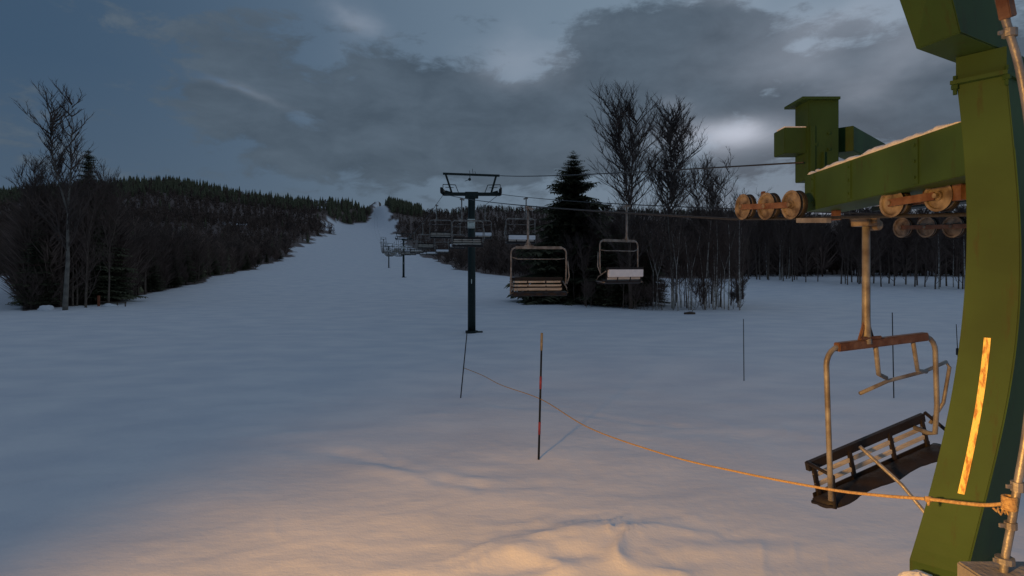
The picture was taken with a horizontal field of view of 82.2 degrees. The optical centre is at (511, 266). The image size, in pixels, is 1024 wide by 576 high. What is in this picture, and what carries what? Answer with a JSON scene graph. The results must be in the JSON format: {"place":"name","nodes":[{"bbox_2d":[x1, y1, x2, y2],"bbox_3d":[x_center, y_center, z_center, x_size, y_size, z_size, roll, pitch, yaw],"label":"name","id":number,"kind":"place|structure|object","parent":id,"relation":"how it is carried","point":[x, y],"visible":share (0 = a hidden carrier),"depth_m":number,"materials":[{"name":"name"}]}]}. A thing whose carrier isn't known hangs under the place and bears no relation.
{"place":"outdoors","nodes":[
{"label":"outdoors","id":0,"kind":"place"},
{"bbox_2d":[0,183,1023,575],"bbox_3d":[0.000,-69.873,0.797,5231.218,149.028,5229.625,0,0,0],"label":"snow ground","id":1,"kind":"structure","parent":0,"point":[300,409],"depth_m":16.77,"materials":[{"name":"white snow"}]},
{"bbox_2d":[6,267,31,308],"bbox_3d":[-51.792,2.376,62.145,3.171,4.837,2.852,0,0,11],"label":"shrub","id":2,"kind":"object","parent":1,"relation":"on","point":[17,277],"visible":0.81,"depth_m":61.96,"materials":[{"name":"brown plant"}]},
{"bbox_2d":[21,273,42,306],"bbox_3d":[-50.429,2.653,61.761,2.488,4.219,2.766,0,0,-28],"label":"shrub","id":3,"kind":"object","parent":1,"relation":"on","point":[34,289],"visible":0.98,"depth_m":61.66,"materials":[{"name":"brown plant"}]},
{"bbox_2d":[2,145,62,305],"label":"aspen tree","id":4,"kind":"object","parent":1,"relation":"on","point":[36,181],"visible":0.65,"depth_m":65.56,"materials":[{"name":"brown plant"}]},
{"bbox_2d":[1,198,65,307],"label":"hardwood tree","id":5,"kind":"object","parent":1,"relation":"on","point":[43,228],"visible":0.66,"depth_m":63.53,"materials":[{"name":"brown plant"}]},
{"bbox_2d":[12,170,55,305],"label":"hardwood tree","id":6,"kind":"object","parent":1,"relation":"on","point":[27,187],"visible":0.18,"depth_m":67.70,"materials":[{"name":"brown plant"}]},
{"bbox_2d":[7,224,63,308],"bbox_3d":[-51.081,-0.068,63.315,5.082,9.527,5.440,0,0,19],"label":"spruce tree","id":7,"kind":"object","parent":1,"relation":"on","point":[43,299],"visible":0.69,"depth_m":62.94,"materials":[{"name":"green plant"}]},
{"bbox_2d":[25,267,50,308],"bbox_3d":[-50.605,2.313,62.356,2.489,4.956,2.516,0,0,-2],"label":"shrub","id":8,"kind":"object","parent":1,"relation":"on","point":[41,277],"visible":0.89,"depth_m":62.27,"materials":[{"name":"brown plant"}]},
{"bbox_2d":[23,152,58,214],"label":"hardwood tree","id":9,"kind":"object","parent":1,"relation":"on","point":[36,163],"visible":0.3,"depth_m":68.64,"materials":[{"name":"brown plant"}]},
{"bbox_2d":[19,169,68,301],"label":"hardwood tree","id":10,"kind":"object","parent":1,"relation":"on","point":[48,190],"visible":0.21,"depth_m":69.25,"materials":[{"name":"brown plant"}]},
{"bbox_2d":[11,78,113,309],"bbox_3d":[-45.607,-7.168,59.751,7.396,23.856,6.336,0,0,-10],"label":"aspen tree","id":11,"kind":"object","parent":1,"relation":"on","point":[56,164],"visible":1,"depth_m":59.72,"materials":[{"name":"brown plant"}]},
{"bbox_2d":[53,178,92,305],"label":"hardwood tree","id":12,"kind":"object","parent":1,"relation":"on","point":[72,287],"visible":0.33,"depth_m":65.89,"materials":[{"name":"brown plant"}]},
{"bbox_2d":[51,174,98,305],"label":"hardwood tree","id":13,"kind":"object","parent":1,"relation":"on","point":[77,282],"visible":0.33,"depth_m":66.29,"materials":[{"name":"brown plant"}]},
{"bbox_2d":[56,161,107,303],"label":"hardwood tree","id":14,"kind":"object","parent":1,"relation":"on","point":[94,218],"visible":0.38,"depth_m":67.06,"materials":[{"name":"brown plant"}]},
{"bbox_2d":[60,155,116,307],"bbox_3d":[-46.503,-4.193,64.437,5.366,18.046,5.686,0,0,42],"label":"hardwood tree","id":15,"kind":"object","parent":1,"relation":"on","point":[88,245],"visible":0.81,"depth_m":64.05,"materials":[{"name":"brown plant"}]},
{"bbox_2d":[76,150,108,303],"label":"spruce tree","id":16,"kind":"object","parent":1,"relation":"on","point":[89,158],"visible":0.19,"depth_m":71.90,"materials":[{"name":"green plant"}]},
{"bbox_2d":[52,181,133,304],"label":"spruce tree","id":17,"kind":"object","parent":1,"relation":"on","point":[94,293],"visible":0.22,"depth_m":70.08,"materials":[{"name":"green plant"}]},
{"bbox_2d":[94,168,129,302],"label":"hardwood tree","id":18,"kind":"object","parent":1,"relation":"on","point":[109,187],"visible":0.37,"depth_m":73.61,"materials":[{"name":"brown plant"}]},
{"bbox_2d":[91,167,137,302],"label":"hardwood tree","id":19,"kind":"object","parent":1,"relation":"on","point":[107,228],"visible":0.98,"depth_m":65.93,"materials":[{"name":"brown plant"}]},
{"bbox_2d":[87,195,147,302],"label":"spruce tree","id":20,"kind":"object","parent":1,"relation":"on","point":[117,270],"visible":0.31,"depth_m":74.00,"materials":[{"name":"green plant"}]},
{"bbox_2d":[128,214,163,294],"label":"hardwood tree","id":21,"kind":"object","parent":1,"relation":"on","point":[149,233],"visible":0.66,"depth_m":93.69,"materials":[{"name":"brown plant"}]},
{"bbox_2d":[0,199,318,292],"bbox_3d":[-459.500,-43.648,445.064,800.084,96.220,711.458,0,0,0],"label":"conifer forest","id":22,"kind":"object","parent":1,"relation":"on","point":[141,290],"visible":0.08,"depth_m":202.92,"materials":[{"name":"plant"}]},
{"bbox_2d":[0,192,333,307],"bbox_3d":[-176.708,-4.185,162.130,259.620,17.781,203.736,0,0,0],"label":"hardwood forest","id":23,"kind":"object","parent":1,"relation":"on","point":[18,251],"visible":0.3,"depth_m":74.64,"materials":[{"name":"plant"}]},
{"bbox_2d":[0,175,371,235],"bbox_3d":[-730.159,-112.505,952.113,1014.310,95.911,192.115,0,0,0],"label":"conifer forest","id":24,"kind":"object","parent":1,"relation":"on","point":[331,204],"visible":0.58,"depth_m":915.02,"materials":[{"name":"green plant"}]},
{"bbox_2d":[176,244,200,284],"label":"spruce tree","id":25,"kind":"object","parent":1,"relation":"on","point":[189,279],"visible":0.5,"depth_m":122.36,"materials":[{"name":"green plant"}]},
{"bbox_2d":[384,196,422,216],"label":"conifer forest","id":26,"kind":"object","parent":1,"relation":"on","point":[402,204],"visible":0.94,"depth_m":870.60,"materials":[{"name":"green plant"}]},
{"bbox_2d":[395,233,411,276],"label":"lift tower","id":27,"kind":"structure","parent":1,"relation":"on","point":[403,263],"depth_m":144.82,"materials":[{"name":"metal"}]},
{"bbox_2d":[440,169,501,333],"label":"lift tower","id":28,"kind":"structure","parent":1,"relation":"on","point":[471,278],"depth_m":39.80,"materials":[{"name":"metal"}]},
{"bbox_2d":[498,162,803,176],"bbox_3d":[1.116,-3.673,23.151,0.056,5.122,33.945,0,0,-7],"label":"overhead wire","id":29,"kind":"object","parent":28,"relation":"attached to","point":[671,169],"visible":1,"depth_m":9.56,"materials":[{"name":"metal"}]},
{"bbox_2d":[374,194,966,248],"bbox_3d":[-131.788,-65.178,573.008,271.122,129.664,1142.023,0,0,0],"label":"haul rope","id":30,"kind":"object","parent":28,"relation":"attached to","point":[883,216],"visible":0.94,"depth_m":6.17,"materials":[{"name":"metal"}]},
{"bbox_2d":[417,223,433,248],"bbox_3d":[-8.588,-3.105,58.793,1.800,2.597,0.583,0,0,-13],"label":"lift chair","id":31,"kind":"object","parent":30,"relation":"hanging from","point":[423,246],"visible":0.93,"depth_m":58.77,"materials":[{"name":"metal"}]},
{"bbox_2d":[429,205,451,238],"bbox_3d":[-5.450,-3.468,45.093,1.800,2.597,0.583,0,0,-13],"label":"lift chair","id":32,"kind":"object","parent":30,"relation":"hanging from","point":[432,234],"visible":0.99,"depth_m":45.18,"materials":[{"name":"metal"}]},
{"bbox_2d":[451,198,484,246],"bbox_3d":[-2.313,-2.330,31.090,1.800,2.597,0.583,0,0,-12],"label":"lift chair","id":33,"kind":"object","parent":30,"relation":"hanging from","point":[472,243],"visible":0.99,"depth_m":31.17,"materials":[{"name":"metal"}]},
{"bbox_2d":[509,206,569,295],"bbox_3d":[0.807,-0.451,16.990,1.800,2.597,0.583,0,0,-12],"label":"lift chair","id":34,"kind":"object","parent":30,"relation":"hanging from","point":[532,290],"visible":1,"depth_m":17.05,"materials":[{"name":"metal"}]},
{"bbox_2d":[377,194,966,248],"bbox_3d":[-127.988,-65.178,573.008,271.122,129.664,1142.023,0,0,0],"label":"haul rope","id":35,"kind":"object","parent":28,"relation":"attached to","point":[684,207],"visible":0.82,"depth_m":15.81,"materials":[{"name":"metal"}]},
{"bbox_2d":[475,205,491,238],"bbox_3d":[-2.430,-3.454,45.300,1.800,2.597,0.598,0,0,-13],"label":"lift chair","id":36,"kind":"object","parent":35,"relation":"hanging from","point":[488,235],"visible":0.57,"depth_m":45.16,"materials":[{"name":"metal"}]},
{"bbox_2d":[504,197,535,243],"bbox_3d":[0.443,-2.558,32.502,1.800,2.597,0.598,0,0,-12],"label":"lift chair","id":37,"kind":"object","parent":35,"relation":"hanging from","point":[515,238],"visible":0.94,"depth_m":32.34,"materials":[{"name":"metal"}]},
{"bbox_2d":[596,204,643,283],"bbox_3d":[3.462,-0.742,18.990,1.800,2.597,0.598,0,0,-33],"label":"lift chair","id":38,"kind":"object","parent":35,"relation":"hanging from","point":[631,275],"visible":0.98,"depth_m":18.80,"materials":[{"name":"metal"}]},
{"bbox_2d":[805,218,951,512],"bbox_3d":[3.790,0.901,5.597,1.980,2.760,0.750,0,0,-20],"label":"lift chair","id":39,"kind":"object","parent":35,"relation":"hanging from","point":[896,468],"visible":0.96,"depth_m":5.67,"materials":[{"name":"metal"}]},
{"bbox_2d":[538,333,542,459],"bbox_3d":[0.657,3.091,13.650,0.134,3.098,0.058,0,0,0],"label":"marker pole","id":40,"kind":"object","parent":1,"relation":"on","point":[540,386],"visible":0.93,"depth_m":13.63,"materials":[{"name":"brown wood"}]},
{"bbox_2d":[464,368,1018,515],"bbox_3d":[0.792,2.374,11.778,0.674,2.285,17.727,0,0,-14],"label":"boundary rope","id":41,"kind":"object","parent":40,"relation":"attached to","point":[1007,503],"visible":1,"depth_m":3.91,"materials":[{"name":"orange fabric"}]},
{"bbox_2d":[505,151,634,305],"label":"pine tree","id":42,"kind":"object","parent":1,"relation":"on","point":[572,188],"visible":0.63,"depth_m":73.89,"materials":[{"name":"green plant"}]},
{"bbox_2d":[561,230,582,302],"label":"hardwood tree","id":43,"kind":"object","parent":1,"relation":"on","point":[569,253],"visible":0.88,"depth_m":69.41,"materials":[{"name":"brown plant"}]},
{"bbox_2d":[573,233,593,305],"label":"hardwood tree","id":44,"kind":"object","parent":1,"relation":"on","point":[583,262],"visible":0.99,"depth_m":66.09,"materials":[{"name":"brown plant"}]},
{"bbox_2d":[387,201,783,236],"bbox_3d":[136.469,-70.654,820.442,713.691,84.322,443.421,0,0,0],"label":"hardwood forest","id":45,"kind":"object","parent":1,"relation":"on","point":[440,214],"visible":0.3,"depth_m":769.90,"materials":[{"name":"black plant"}]},
{"bbox_2d":[396,215,778,276],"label":"hardwood forest","id":46,"kind":"object","parent":1,"relation":"on","point":[493,253],"visible":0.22,"depth_m":220.15,"materials":[{"name":"black plant"}]},
{"bbox_2d":[578,234,597,283],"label":"hardwood tree","id":47,"kind":"object","parent":1,"relation":"on","point":[589,263],"visible":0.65,"depth_m":70.81,"materials":[{"name":"brown plant"}]},
{"bbox_2d":[578,215,627,305],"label":"spruce tree","id":48,"kind":"object","parent":1,"relation":"on","point":[599,294],"visible":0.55,"depth_m":66.29,"materials":[{"name":"green plant"}]},
{"bbox_2d":[599,198,625,304],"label":"hardwood tree","id":49,"kind":"object","parent":1,"relation":"on","point":[608,208],"visible":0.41,"depth_m":69.69,"materials":[{"name":"brown plant"}]},
{"bbox_2d":[613,238,637,308],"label":"hardwood tree","id":50,"kind":"object","parent":1,"relation":"on","point":[621,261],"visible":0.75,"depth_m":62.88,"materials":[{"name":"brown plant"}]},
{"bbox_2d":[582,77,674,308],"bbox_3d":[12.374,-8.228,63.498,10.921,25.988,12.316,0,0,42],"label":"aspen tree","id":51,"kind":"object","parent":1,"relation":"on","point":[617,138],"visible":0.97,"depth_m":63.25,"materials":[{"name":"brown plant"}]},
{"bbox_2d":[613,210,646,290],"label":"hardwood tree","id":52,"kind":"object","parent":1,"relation":"on","point":[620,217],"visible":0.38,"depth_m":68.62,"materials":[{"name":"brown plant"}]},
{"bbox_2d":[633,239,655,304],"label":"hardwood tree","id":53,"kind":"object","parent":1,"relation":"on","point":[646,263],"visible":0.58,"depth_m":67.77,"materials":[{"name":"brown plant"}]},
{"bbox_2d":[631,202,660,303],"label":"hardwood tree","id":54,"kind":"object","parent":1,"relation":"on","point":[637,223],"visible":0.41,"depth_m":68.78,"materials":[{"name":"brown plant"}]},
{"bbox_2d":[636,225,666,308],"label":"birch tree","id":55,"kind":"object","parent":1,"relation":"on","point":[659,248],"visible":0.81,"depth_m":63.33,"materials":[{"name":"brown plant"}]},
{"bbox_2d":[633,237,670,304],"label":"spruce tree","id":56,"kind":"object","parent":1,"relation":"on","point":[649,273],"visible":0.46,"depth_m":67.17,"materials":[{"name":"green plant"}]},
{"bbox_2d":[645,232,670,309],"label":"birch tree","id":57,"kind":"object","parent":1,"relation":"on","point":[662,257],"visible":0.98,"depth_m":61.32,"materials":[{"name":"brown plant"}]},
{"bbox_2d":[653,276,669,308],"bbox_3d":[15.509,2.684,61.035,2.076,4.133,2.098,0,0,6],"label":"shrub","id":58,"kind":"object","parent":1,"relation":"on","point":[663,288],"visible":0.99,"depth_m":61.06,"materials":[{"name":"brown plant"}]},
{"bbox_2d":[628,94,712,307],"bbox_3d":[16.571,-7.261,63.175,11.117,24.033,8.190,0,0,41],"label":"aspen tree","id":59,"kind":"object","parent":1,"relation":"on","point":[672,180],"visible":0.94,"depth_m":62.79,"materials":[{"name":"brown plant"}]},
{"bbox_2d":[657,218,689,310],"bbox_3d":[16.801,-0.414,60.643,3.222,10.298,4.289,0,0,6],"label":"birch tree","id":60,"kind":"object","parent":1,"relation":"on","point":[678,242],"visible":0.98,"depth_m":60.47,"materials":[{"name":"brown plant"}]},
{"bbox_2d":[673,217,697,307],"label":"hardwood tree","id":61,"kind":"object","parent":1,"relation":"on","point":[688,241],"visible":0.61,"depth_m":63.13,"materials":[{"name":"brown plant"}]},
{"bbox_2d":[678,229,701,309],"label":"birch tree","id":62,"kind":"object","parent":1,"relation":"on","point":[688,264],"visible":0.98,"depth_m":60.73,"materials":[{"name":"brown plant"}]},
{"bbox_2d":[673,221,712,309],"bbox_3d":[19.029,-0.141,61.531,3.045,9.733,4.054,0,0,-19],"label":"birch tree","id":63,"kind":"object","parent":1,"relation":"on","point":[698,248],"visible":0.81,"depth_m":61.45,"materials":[{"name":"brown plant"}]},
{"bbox_2d":[688,278,708,307],"bbox_3d":[19.027,2.847,60.668,2.234,3.788,2.483,0,0,44],"label":"shrub","id":64,"kind":"object","parent":1,"relation":"on","point":[696,291],"visible":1,"depth_m":60.70,"materials":[{"name":"brown plant"}]},
{"bbox_2d":[690,236,708,305],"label":"birch tree","id":65,"kind":"object","parent":1,"relation":"on","point":[701,274],"visible":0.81,"depth_m":62.35,"materials":[{"name":"grey plant"}]},
{"bbox_2d":[692,206,719,309],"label":"birch tree","id":66,"kind":"object","parent":1,"relation":"on","point":[710,227],"visible":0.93,"depth_m":61.34,"materials":[{"name":"grey plant"}]},
{"bbox_2d":[680,158,740,303],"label":"hardwood tree","id":67,"kind":"object","parent":1,"relation":"on","point":[712,195],"visible":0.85,"depth_m":69.31,"materials":[{"name":"brown plant"}]},
{"bbox_2d":[686,146,743,282],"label":"hardwood tree","id":68,"kind":"object","parent":1,"relation":"on","point":[725,195],"visible":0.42,"depth_m":74.54,"materials":[{"name":"brown plant"}]},
{"bbox_2d":[708,247,722,309],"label":"birch tree","id":69,"kind":"object","parent":1,"relation":"on","point":[716,262],"visible":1,"depth_m":60.80,"materials":[{"name":"grey plant"}]},
{"bbox_2d":[705,215,730,309],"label":"birch tree","id":70,"kind":"object","parent":1,"relation":"on","point":[718,254],"visible":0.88,"depth_m":61.27,"materials":[{"name":"grey plant"}]},
{"bbox_2d":[710,200,737,306],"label":"hardwood tree","id":71,"kind":"object","parent":1,"relation":"on","point":[729,228],"visible":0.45,"depth_m":64.42,"materials":[{"name":"brown plant"}]},
{"bbox_2d":[710,219,743,308],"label":"birch tree","id":72,"kind":"object","parent":1,"relation":"on","point":[726,256],"visible":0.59,"depth_m":61.62,"materials":[{"name":"grey plant"}]},
{"bbox_2d":[716,205,747,309],"bbox_3d":[22.650,-0.999,60.613,3.418,11.503,3.642,0,0,27],"label":"birch tree","id":73,"kind":"object","parent":1,"relation":"on","point":[728,240],"visible":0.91,"depth_m":60.53,"materials":[{"name":"grey plant"}]},
{"bbox_2d":[721,217,752,309],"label":"birch tree","id":74,"kind":"object","parent":1,"relation":"on","point":[739,255],"visible":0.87,"depth_m":60.02,"materials":[{"name":"grey plant"}]},
{"bbox_2d":[730,273,749,307],"bbox_3d":[23.735,2.585,60.989,2.210,4.354,2.187,0,0,23],"label":"shrub","id":75,"kind":"object","parent":1,"relation":"on","point":[743,283],"visible":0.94,"depth_m":61.06,"materials":[{"name":"brown plant"}]},
{"bbox_2d":[729,187,771,298],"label":"hardwood tree","id":76,"kind":"object","parent":1,"relation":"on","point":[756,216],"visible":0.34,"depth_m":81.78,"materials":[{"name":"brown plant"}]},
{"bbox_2d":[750,213,767,279],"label":"hardwood tree","id":77,"kind":"object","parent":1,"relation":"on","point":[757,238],"visible":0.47,"depth_m":137.11,"materials":[{"name":"brown plant"}]},
{"bbox_2d":[754,220,777,279],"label":"hardwood tree","id":78,"kind":"object","parent":1,"relation":"on","point":[766,242],"visible":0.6,"depth_m":136.73,"materials":[{"name":"brown plant"}]},
{"bbox_2d":[772,220,790,279],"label":"hardwood tree","id":79,"kind":"object","parent":1,"relation":"on","point":[785,240],"visible":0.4,"depth_m":136.48,"materials":[{"name":"brown plant"}]},
{"bbox_2d":[772,212,795,280],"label":"hardwood tree","id":80,"kind":"object","parent":1,"relation":"on","point":[779,234],"visible":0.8,"depth_m":132.40,"materials":[{"name":"brown plant"}]},
{"bbox_2d":[615,204,966,276],"bbox_3d":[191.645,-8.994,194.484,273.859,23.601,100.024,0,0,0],"label":"hardwood forest","id":81,"kind":"object","parent":1,"relation":"on","point":[815,259],"visible":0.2,"depth_m":153.76,"materials":[{"name":"black plant"}]},
{"bbox_2d":[783,220,800,281],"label":"hardwood tree","id":82,"kind":"object","parent":1,"relation":"on","point":[793,233],"visible":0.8,"depth_m":131.47,"materials":[{"name":"brown plant"}]},
{"bbox_2d":[782,212,806,279],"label":"hardwood tree","id":83,"kind":"object","parent":1,"relation":"on","point":[795,259],"visible":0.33,"depth_m":135.79,"materials":[{"name":"brown plant"}]},
{"bbox_2d":[797,213,816,281],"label":"hardwood tree","id":84,"kind":"object","parent":1,"relation":"on","point":[811,235],"visible":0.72,"depth_m":129.29,"materials":[{"name":"brown plant"}]},
{"bbox_2d":[809,215,826,281],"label":"hardwood tree","id":85,"kind":"object","parent":1,"relation":"on","point":[816,235],"visible":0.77,"depth_m":130.58,"materials":[{"name":"brown plant"}]},
{"bbox_2d":[830,210,854,283],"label":"hardwood tree","id":86,"kind":"object","parent":1,"relation":"on","point":[839,232],"visible":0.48,"depth_m":123.85,"materials":[{"name":"brown plant"}]},
{"bbox_2d":[834,224,855,283],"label":"hardwood tree","id":87,"kind":"object","parent":1,"relation":"on","point":[844,250],"visible":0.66,"depth_m":124.65,"materials":[{"name":"brown plant"}]},
{"bbox_2d":[839,219,857,284],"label":"hardwood tree","id":88,"kind":"object","parent":1,"relation":"on","point":[853,236],"visible":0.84,"depth_m":121.46,"materials":[{"name":"brown plant"}]},
{"bbox_2d":[846,208,868,283],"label":"hardwood tree","id":89,"kind":"object","parent":1,"relation":"on","point":[859,244],"visible":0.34,"depth_m":123.11,"materials":[{"name":"brown plant"}]},
{"bbox_2d":[870,205,884,282],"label":"hardwood tree","id":90,"kind":"object","parent":1,"relation":"on","point":[873,275],"visible":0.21,"depth_m":125.71,"materials":[{"name":"brown plant"}]},
{"bbox_2d":[735,0,1023,575],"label":"lift station","id":91,"kind":"object","parent":1,"relation":"on","point":[973,160],"visible":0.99,"depth_m":3.69,"materials":[{"name":"green paint"}]},
{"bbox_2d":[815,122,959,171],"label":"settled snow","id":92,"kind":"structure","parent":91,"relation":"on","point":[892,143],"depth_m":4.67,"materials":[{"name":"white snow"}]},
{"bbox_2d":[898,569,932,575],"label":"settled snow","id":93,"kind":"structure","parent":91,"relation":"on","point":[916,572],"depth_m":3.61,"materials":[{"name":"white snow"}]},
{"bbox_2d":[957,0,1023,575],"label":"conduit pipe","id":94,"kind":"object","parent":91,"relation":"attached to","point":[1004,562],"visible":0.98,"depth_m":3.14,"materials":[{"name":"metal"}]},
{"bbox_2d":[866,205,893,286],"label":"hardwood tree","id":95,"kind":"object","parent":1,"relation":"on","point":[882,231],"visible":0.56,"depth_m":117.26,"materials":[{"name":"brown plant"}]},
{"bbox_2d":[873,212,906,283],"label":"hardwood tree","id":96,"kind":"object","parent":1,"relation":"on","point":[888,263],"visible":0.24,"depth_m":125.35,"materials":[{"name":"brown plant"}]},
{"bbox_2d":[879,218,907,285],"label":"hardwood tree","id":97,"kind":"object","parent":1,"relation":"on","point":[894,236],"visible":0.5,"depth_m":118.54,"materials":[{"name":"brown plant"}]},
{"bbox_2d":[901,208,929,284],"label":"hardwood tree","id":98,"kind":"object","parent":1,"relation":"on","point":[921,263],"visible":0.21,"depth_m":119.99,"materials":[{"name":"brown plant"}]},
{"bbox_2d":[907,208,931,286],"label":"hardwood tree","id":99,"kind":"object","parent":1,"relation":"on","point":[913,234],"visible":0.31,"depth_m":115.78,"materials":[{"name":"brown plant"}]},
{"bbox_2d":[912,210,939,286],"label":"hardwood tree","id":100,"kind":"object","parent":1,"relation":"on","point":[924,258],"visible":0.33,"depth_m":115.66,"materials":[{"name":"brown plant"}]},
{"bbox_2d":[920,209,951,288],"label":"hardwood tree","id":101,"kind":"object","parent":1,"relation":"on","point":[937,244],"visible":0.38,"depth_m":109.82,"materials":[{"name":"brown plant"}]},
{"bbox_2d":[931,212,953,286],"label":"hardwood tree","id":102,"kind":"object","parent":1,"relation":"on","point":[942,252],"visible":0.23,"depth_m":115.23,"materials":[{"name":"brown plant"}]},
{"bbox_2d":[953,205,966,289],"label":"tree","id":103,"kind":"object","parent":1,"relation":"on","point":[964,252],"visible":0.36,"depth_m":107.21,"materials":[{"name":"grey plant"}]},
{"bbox_2d":[0,0,1023,213],"label":"sky","id":104,"kind":"structure","parent":0,"point":[367,102],"materials":[{"name":"grey"}]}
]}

